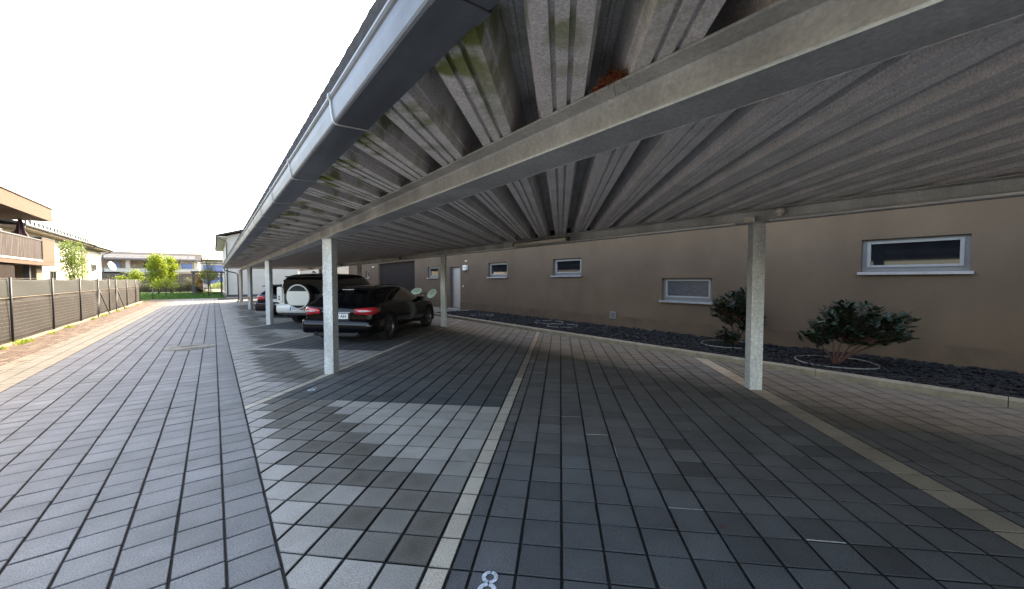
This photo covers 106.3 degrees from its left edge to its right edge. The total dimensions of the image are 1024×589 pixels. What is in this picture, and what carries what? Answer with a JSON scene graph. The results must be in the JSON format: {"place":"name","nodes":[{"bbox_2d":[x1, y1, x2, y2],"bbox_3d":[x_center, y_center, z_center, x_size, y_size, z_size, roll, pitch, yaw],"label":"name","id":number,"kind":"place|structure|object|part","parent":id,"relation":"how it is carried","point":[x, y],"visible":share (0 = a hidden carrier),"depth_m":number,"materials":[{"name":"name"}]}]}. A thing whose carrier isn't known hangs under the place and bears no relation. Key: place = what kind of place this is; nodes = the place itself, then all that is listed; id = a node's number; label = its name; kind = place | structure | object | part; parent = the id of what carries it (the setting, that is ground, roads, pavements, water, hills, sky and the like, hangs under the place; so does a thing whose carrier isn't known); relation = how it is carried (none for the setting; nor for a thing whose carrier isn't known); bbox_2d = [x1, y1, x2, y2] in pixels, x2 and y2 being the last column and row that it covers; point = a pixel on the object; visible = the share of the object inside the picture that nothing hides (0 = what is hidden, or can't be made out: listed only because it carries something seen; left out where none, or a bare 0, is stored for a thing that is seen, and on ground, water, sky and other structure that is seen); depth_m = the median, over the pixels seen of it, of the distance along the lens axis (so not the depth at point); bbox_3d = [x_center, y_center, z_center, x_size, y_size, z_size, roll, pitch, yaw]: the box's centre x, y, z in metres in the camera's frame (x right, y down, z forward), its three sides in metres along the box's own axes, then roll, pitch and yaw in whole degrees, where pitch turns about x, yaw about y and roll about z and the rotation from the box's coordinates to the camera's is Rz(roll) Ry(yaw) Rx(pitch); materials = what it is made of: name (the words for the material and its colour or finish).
{"place":"outdoors","nodes":[
{"label":"outdoors","id":0,"kind":"place"},
{"bbox_2d":[0,219,112,279],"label":"white row house","id":1,"kind":"structure","parent":0,"point":[34,230],"depth_m":28.27,"materials":[{"name":"white paint"}]},
{"bbox_2d":[49,270,56,279],"bbox_3d":[-32.573,-0.973,27.290,0.080,1.440,1.240,-2,3,-38],"label":"window","id":2,"kind":"structure","parent":1,"relation":"in","point":[52,273],"depth_m":27.28,"materials":[{"name":"clear glass"}]},
{"bbox_2d":[86,254,96,264],"bbox_3d":[-36.245,-2.983,32.912,0.766,0.921,1.019,2,3,36],"label":"satellite dish","id":3,"kind":"object","parent":1,"relation":"attached to","point":[92,258],"visible":0.84,"depth_m":33.15,"materials":[{"name":"white metal"}]},
{"bbox_2d":[108,262,115,269],"bbox_3d":[-41.338,-2.929,39.472,0.766,0.921,1.019,2,3,36],"label":"satellite dish","id":4,"kind":"object","parent":1,"relation":"attached to","point":[111,265],"visible":1,"depth_m":39.69,"materials":[{"name":"white metal"}]},
{"bbox_2d":[0,300,165,371],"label":"verge paving","id":5,"kind":"structure","parent":0,"point":[11,353],"depth_m":10.75,"materials":[{"name":"stone"}]},
{"bbox_2d":[10,338,33,345],"bbox_3d":[-12.393,1.173,9.734,0.346,0.126,1.095,-2,3,-38],"label":"weed tuft","id":6,"kind":"object","parent":5,"relation":"on","point":[25,340],"visible":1,"depth_m":9.77,"materials":[{"name":"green plant"}]},
{"bbox_2d":[0,298,284,588],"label":"driveway","id":7,"kind":"structure","parent":0,"point":[31,388],"depth_m":3.33,"materials":[{"name":"stone"}]},
{"bbox_2d":[165,344,213,350],"bbox_3d":[-7.643,1.251,9.121,0.900,0.011,0.900,-2,3,-38],"label":"manhole cover","id":8,"kind":"object","parent":7,"relation":"on","point":[188,347],"visible":1,"depth_m":9.06,"materials":[{"name":"metal"}]},
{"bbox_2d":[139,291,225,298],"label":"lawn","id":9,"kind":"structure","parent":0,"point":[180,293],"depth_m":42.83,"materials":[{"name":"green plant"}]},
{"bbox_2d":[112,274,130,279],"bbox_3d":[-35.602,-0.762,35.043,1.675,2.206,1.619,-2,3,-38],"label":"garden shrub","id":10,"kind":"object","parent":9,"relation":"on","point":[121,277],"visible":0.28,"depth_m":34.95,"materials":[{"name":"green plant"}]},
{"bbox_2d":[121,269,145,281],"bbox_3d":[-35.319,-1.190,35.920,1.593,2.989,1.553,0,2,2],"label":"garden shrub","id":11,"kind":"object","parent":9,"relation":"on","point":[136,272],"visible":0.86,"depth_m":35.91,"materials":[{"name":"green plant"}]},
{"bbox_2d":[143,283,154,292],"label":"hedge shrub","id":12,"kind":"object","parent":9,"relation":"on","point":[147,287],"visible":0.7,"depth_m":47.77,"materials":[{"name":"green plant"}]},
{"bbox_2d":[142,252,175,293],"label":"lime tree","id":13,"kind":"object","parent":9,"relation":"on","point":[154,265],"visible":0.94,"depth_m":44.67,"materials":[{"name":"green plant"}]},
{"bbox_2d":[150,276,180,295],"bbox_3d":[-33.808,-0.853,37.536,2.442,2.200,1.988,-2,3,-38],"label":"garden shrub","id":14,"kind":"object","parent":9,"relation":"on","point":[163,283],"visible":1,"depth_m":37.53,"materials":[{"name":"green plant"}]},
{"bbox_2d":[140,281,197,292],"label":"netting fence","id":15,"kind":"object","parent":9,"relation":"on","point":[167,290],"visible":0.2,"depth_m":49.24,"materials":[{"name":"grey metal"}]},
{"bbox_2d":[161,254,182,292],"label":"lime tree","id":16,"kind":"object","parent":9,"relation":"on","point":[170,261],"visible":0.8,"depth_m":46.67,"materials":[{"name":"green plant"}]},
{"bbox_2d":[172,282,185,292],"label":"hedge shrub","id":17,"kind":"object","parent":9,"relation":"on","point":[180,285],"visible":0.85,"depth_m":49.70,"materials":[{"name":"green plant"}]},
{"bbox_2d":[180,277,191,291],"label":"hedge shrub","id":18,"kind":"object","parent":9,"relation":"on","point":[188,279],"visible":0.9,"depth_m":50.13,"materials":[{"name":"green plant"}]},
{"bbox_2d":[190,284,206,292],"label":"conifer bush","id":19,"kind":"object","parent":9,"relation":"on","point":[198,290],"visible":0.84,"depth_m":46.35,"materials":[{"name":"green plant"}]},
{"bbox_2d":[188,240,219,295],"bbox_3d":[-30.541,-2.577,38.189,2.496,5.618,1.413,-2,3,-38],"label":"sapling","id":20,"kind":"object","parent":9,"relation":"on","point":[206,271],"visible":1,"depth_m":38.34,"materials":[{"name":"green plant"}]},
{"bbox_2d":[190,268,222,289],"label":"orange shrub","id":21,"kind":"object","parent":9,"relation":"on","point":[199,277],"visible":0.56,"depth_m":43.56,"materials":[{"name":"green plant"}]},
{"bbox_2d":[191,271,224,293],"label":"pergola","id":22,"kind":"object","parent":9,"relation":"on","point":[193,283],"visible":0.49,"depth_m":44.79,"materials":[{"name":"grey metal"}]},
{"bbox_2d":[0,0,374,262],"label":"sky","id":23,"kind":"structure","parent":0,"point":[152,126],"materials":[{"name":"white"}]},
{"bbox_2d":[203,288,456,307],"bbox_3d":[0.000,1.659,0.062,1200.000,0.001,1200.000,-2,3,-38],"label":"ground","id":24,"kind":"structure","parent":0,"point":[220,290],"depth_m":67.86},
{"bbox_2d":[0,185,54,279],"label":"ochre balcony house","id":25,"kind":"structure","parent":24,"relation":"on","point":[21,256],"depth_m":18.57,"materials":[{"name":"beige paint"}]},
{"bbox_2d":[13,219,29,236],"bbox_3d":[-26.015,-2.914,20.341,0.610,2.380,0.704,-2,3,-38],"label":"folded umbrella","id":26,"kind":"object","parent":25,"relation":"on","point":[20,229],"visible":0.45,"depth_m":20.25,"materials":[{"name":"fabric"}]},
{"bbox_2d":[0,277,142,346],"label":"screen fence","id":27,"kind":"object","parent":24,"relation":"on","point":[33,308],"visible":0.98,"depth_m":12.07,"materials":[{"name":"grey wood"}]},
{"bbox_2d":[54,238,95,279],"bbox_3d":[-27.987,-1.446,24.396,1.988,4.369,2.633,-1,2,-21],"label":"young tree","id":28,"kind":"object","parent":24,"relation":"on","point":[71,260],"visible":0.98,"depth_m":24.18,"materials":[{"name":"green plant"}]},
{"bbox_2d":[101,273,200,281],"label":"board fence","id":29,"kind":"object","parent":24,"relation":"on","point":[109,276],"visible":0.18,"depth_m":51.05,"materials":[{"name":"brown wood"}]},
{"bbox_2d":[101,251,202,281],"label":"apartment house","id":30,"kind":"structure","parent":24,"relation":"on","point":[126,262],"depth_m":56.04,"materials":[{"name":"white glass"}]},
{"bbox_2d":[107,261,120,267],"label":"window","id":31,"kind":"structure","parent":30,"relation":"in","point":[117,263],"depth_m":54.34,"materials":[{"name":"blue glass"}]},
{"bbox_2d":[181,263,185,268],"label":"window","id":32,"kind":"structure","parent":30,"relation":"in","point":[183,265],"depth_m":57.69,"materials":[{"name":"blue glass"}]},
{"bbox_2d":[187,263,191,268],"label":"window","id":33,"kind":"structure","parent":30,"relation":"in","point":[189,265],"depth_m":58.12,"materials":[{"name":"blue glass"}]},
{"bbox_2d":[139,297,256,300],"bbox_3d":[-20.305,0.182,37.972,25.500,0.050,0.170,-2,3,-38],"label":"lawn edging","id":34,"kind":"object","parent":24,"relation":"on","point":[200,298],"visible":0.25,"depth_m":33.00,"materials":[{"name":"concrete"}]},
{"bbox_2d":[199,259,223,287],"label":"flat roof house","id":35,"kind":"structure","parent":24,"relation":"on","point":[218,265],"depth_m":74.84,"materials":[{"name":"white paint"}]},
{"bbox_2d":[203,277,222,283],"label":"window","id":36,"kind":"structure","parent":35,"relation":"in","point":[214,281],"depth_m":75.12,"materials":[{"name":"blue glass"}]},
{"bbox_2d":[203,265,222,270],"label":"window","id":37,"kind":"structure","parent":35,"relation":"in","point":[218,267],"depth_m":75.08,"materials":[{"name":"blue glass"}]},
{"bbox_2d":[211,280,223,290],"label":"round hedge","id":38,"kind":"object","parent":24,"relation":"on","point":[216,286],"visible":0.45,"depth_m":59.42,"materials":[{"name":"green plant"}]},
{"bbox_2d":[215,229,348,296],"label":"white house","id":39,"kind":"structure","parent":24,"relation":"on","point":[225,242],"depth_m":37.58,"materials":[{"name":"white paint"}]},
{"bbox_2d":[349,196,1023,373],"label":"apartment building","id":40,"kind":"structure","parent":24,"relation":"on","point":[951,276],"depth_m":8.71,"materials":[{"name":"beige paint"}]},
{"bbox_2d":[380,261,414,291],"bbox_3d":[-8.441,-0.899,28.243,0.048,2.920,7.064,-2,3,-38],"label":"garage door","id":41,"kind":"structure","parent":40,"relation":"in","point":[403,273],"depth_m":27.79,"materials":[{"name":"grey metal"}]},
{"bbox_2d":[427,267,437,278],"bbox_3d":[-4.733,-1.316,23.279,0.262,0.698,1.474,-2,3,-38],"label":"window","id":42,"kind":"structure","parent":40,"relation":"in","point":[433,271],"depth_m":23.39,"materials":[{"name":"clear glass"}]},
{"bbox_2d":[451,267,459,307],"bbox_3d":[-3.023,-0.385,21.244,0.100,2.258,1.155,-2,3,-38],"label":"door","id":43,"kind":"structure","parent":40,"relation":"in","point":[455,271],"depth_m":21.36,"materials":[{"name":"metal"}]},
{"bbox_2d":[487,262,506,277],"bbox_3d":[-0.629,-1.128,18.003,0.262,0.718,1.617,-2,3,-38],"label":"window","id":44,"kind":"structure","parent":40,"relation":"in","point":[497,270],"depth_m":18.05,"materials":[{"name":"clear glass"}]},
{"bbox_2d":[551,258,581,276],"bbox_3d":[2.103,-1.011,14.489,0.262,0.689,1.570,-2,3,-38],"label":"window","id":45,"kind":"structure","parent":40,"relation":"in","point":[571,267],"depth_m":14.50,"materials":[{"name":"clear glass"}]},
{"bbox_2d":[610,311,615,318],"bbox_3d":[3.358,0.681,12.788,0.020,0.230,0.230,-2,3,-38],"label":"wall vent","id":46,"kind":"object","parent":40,"relation":"attached to","point":[612,314],"depth_m":12.78,"materials":[{"name":"metal"}]},
{"bbox_2d":[659,278,712,304],"bbox_3d":[4.944,-0.114,10.864,0.262,0.711,1.550,-2,3,-38],"label":"window","id":47,"kind":"structure","parent":40,"relation":"in","point":[681,290],"depth_m":10.86,"materials":[{"name":"white glass"}]},
{"bbox_2d":[857,234,973,274],"bbox_3d":[7.658,-0.738,7.347,0.262,0.708,1.536,-2,3,-38],"label":"window","id":48,"kind":"structure","parent":40,"relation":"in","point":[947,254],"depth_m":7.31,"materials":[{"name":"clear glass"}]},
{"bbox_2d":[434,309,1023,409],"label":"kerb","id":49,"kind":"structure","parent":24,"relation":"on","point":[993,399],"depth_m":6.40,"materials":[{"name":"concrete"}]},
{"bbox_2d":[435,310,1023,400],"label":"gravel","id":50,"kind":"structure","parent":24,"relation":"on","point":[996,387],"depth_m":7.42,"materials":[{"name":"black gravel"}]},
{"bbox_2d":[701,340,743,348],"bbox_3d":[5.144,1.173,9.076,1.226,0.037,1.226,-2,3,-38],"label":"edging ring","id":51,"kind":"object","parent":50,"relation":"on","point":[719,346],"visible":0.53,"depth_m":9.01,"materials":[{"name":"grey metal"}]},
{"bbox_2d":[709,287,766,344],"bbox_3d":[5.265,0.522,8.990,1.372,1.415,0.803,-1,2,-15],"label":"laurel shrub","id":52,"kind":"object","parent":50,"relation":"on","point":[728,309],"visible":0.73,"depth_m":8.87,"materials":[{"name":"green plant"}]},
{"bbox_2d":[794,355,880,369],"bbox_3d":[5.980,1.247,7.106,1.226,0.037,1.226,-2,3,-38],"label":"edging ring","id":53,"kind":"object","parent":50,"relation":"on","point":[844,367],"visible":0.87,"depth_m":6.78,"materials":[{"name":"grey metal"}]},
{"bbox_2d":[797,299,921,363],"bbox_3d":[6.295,0.693,7.024,2.109,1.221,0.967,0,2,6],"label":"laurel shrub","id":54,"kind":"object","parent":50,"relation":"on","point":[851,330],"visible":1,"depth_m":6.90,"materials":[{"name":"green plant"}]},
{"bbox_2d":[0,298,1013,588],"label":"paving joints","id":55,"kind":"object","parent":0,"point":[432,486],"visible":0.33,"depth_m":2.89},
{"bbox_2d":[219,298,1023,588],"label":"parking paving","id":56,"kind":"structure","parent":0,"point":[933,459],"depth_m":3.27,"materials":[{"name":"stone"}]},
{"bbox_2d":[255,284,282,314],"bbox_3d":[-9.960,0.158,19.052,2.018,1.456,5.102,0,2,7],"label":"parked car","id":57,"kind":"object","parent":56,"relation":"on","point":[260,304],"visible":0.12,"depth_m":16.68,"materials":[{"name":"paint"}]},
{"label":"windows","id":58,"kind":"part","parent":57,"relation":"part of","materials":[{"name":"black glass"}]},
{"bbox_2d":[275,271,370,321],"bbox_3d":[-7.052,0.046,15.712,2.320,1.930,5.190,0,2,7],"label":"parked car","id":59,"kind":"object","parent":56,"relation":"on","point":[297,294],"visible":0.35,"depth_m":13.45,"materials":[{"name":"white paint"}]},
{"bbox_3d":[-7.331,-0.265,13.475,1.480,0.520,0.042,0,2,7],"label":"rear window","id":60,"kind":"part","parent":59,"relation":"part of","materials":[{"name":"black glass"}]},
{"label":"windows","id":61,"kind":"part","parent":59,"relation":"part of","materials":[{"name":"black glass"}]},
{"bbox_2d":[302,283,433,338],"bbox_3d":[-4.042,0.403,11.995,2.220,1.496,5.102,0,2,7],"label":"parked car","id":62,"kind":"object","parent":56,"relation":"on","point":[383,311],"visible":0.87,"depth_m":9.88,"materials":[{"name":"black paint"}]},
{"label":"windows","id":63,"kind":"part","parent":62,"relation":"part of","materials":[{"name":"black glass"}]},
{"bbox_2d":[478,571,497,588],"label":"bay number","id":64,"kind":"object","parent":56,"relation":"on","point":[491,585],"visible":1,"depth_m":2.04,"materials":[{"name":"paint"}]},
{"bbox_2d":[222,0,1023,389],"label":"carport","id":65,"kind":"object","parent":56,"relation":"on","point":[442,130],"visible":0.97,"depth_m":2.33,"materials":[{"name":"metal"}]},
{"bbox_2d":[383,257,400,260],"bbox_3d":[-5.175,-1.522,16.545,0.099,0.097,1.870,-2,3,-38],"label":"tube light","id":66,"kind":"object","parent":65,"relation":"attached to","point":[395,258],"visible":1,"depth_m":16.39,"materials":[{"name":"grey metal"}]},
{"bbox_2d":[512,236,569,246],"bbox_3d":[0.640,-1.242,9.069,0.099,0.097,1.920,-2,3,-38],"label":"tube light","id":67,"kind":"object","parent":65,"relation":"attached to","point":[551,240],"visible":1,"depth_m":8.92,"materials":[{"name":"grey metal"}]},
{"bbox_2d":[589,67,628,97],"bbox_3d":[0.465,-0.980,1.798,0.148,0.164,0.226,-2,3,-38],"label":"bird nest","id":68,"kind":"object","parent":65,"relation":"on","point":[611,78],"visible":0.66,"depth_m":1.77,"materials":[{"name":"brown"}]},
{"bbox_2d":[744,216,754,221],"bbox_3d":[3.422,-1.083,5.536,0.056,0.070,0.130,-2,3,-38],"label":"junction box","id":69,"kind":"object","parent":65,"relation":"attached to","point":[749,219],"visible":1,"depth_m":5.51,"materials":[{"name":"beige plastic"}]},
{"bbox_2d":[774,208,784,215],"bbox_3d":[3.656,-1.125,5.247,0.124,0.095,0.124,-2,3,-38],"label":"motion sensor","id":70,"kind":"object","parent":65,"relation":"attached to","point":[779,211],"visible":1,"depth_m":5.21,"materials":[{"name":"beige plastic"}]}
]}

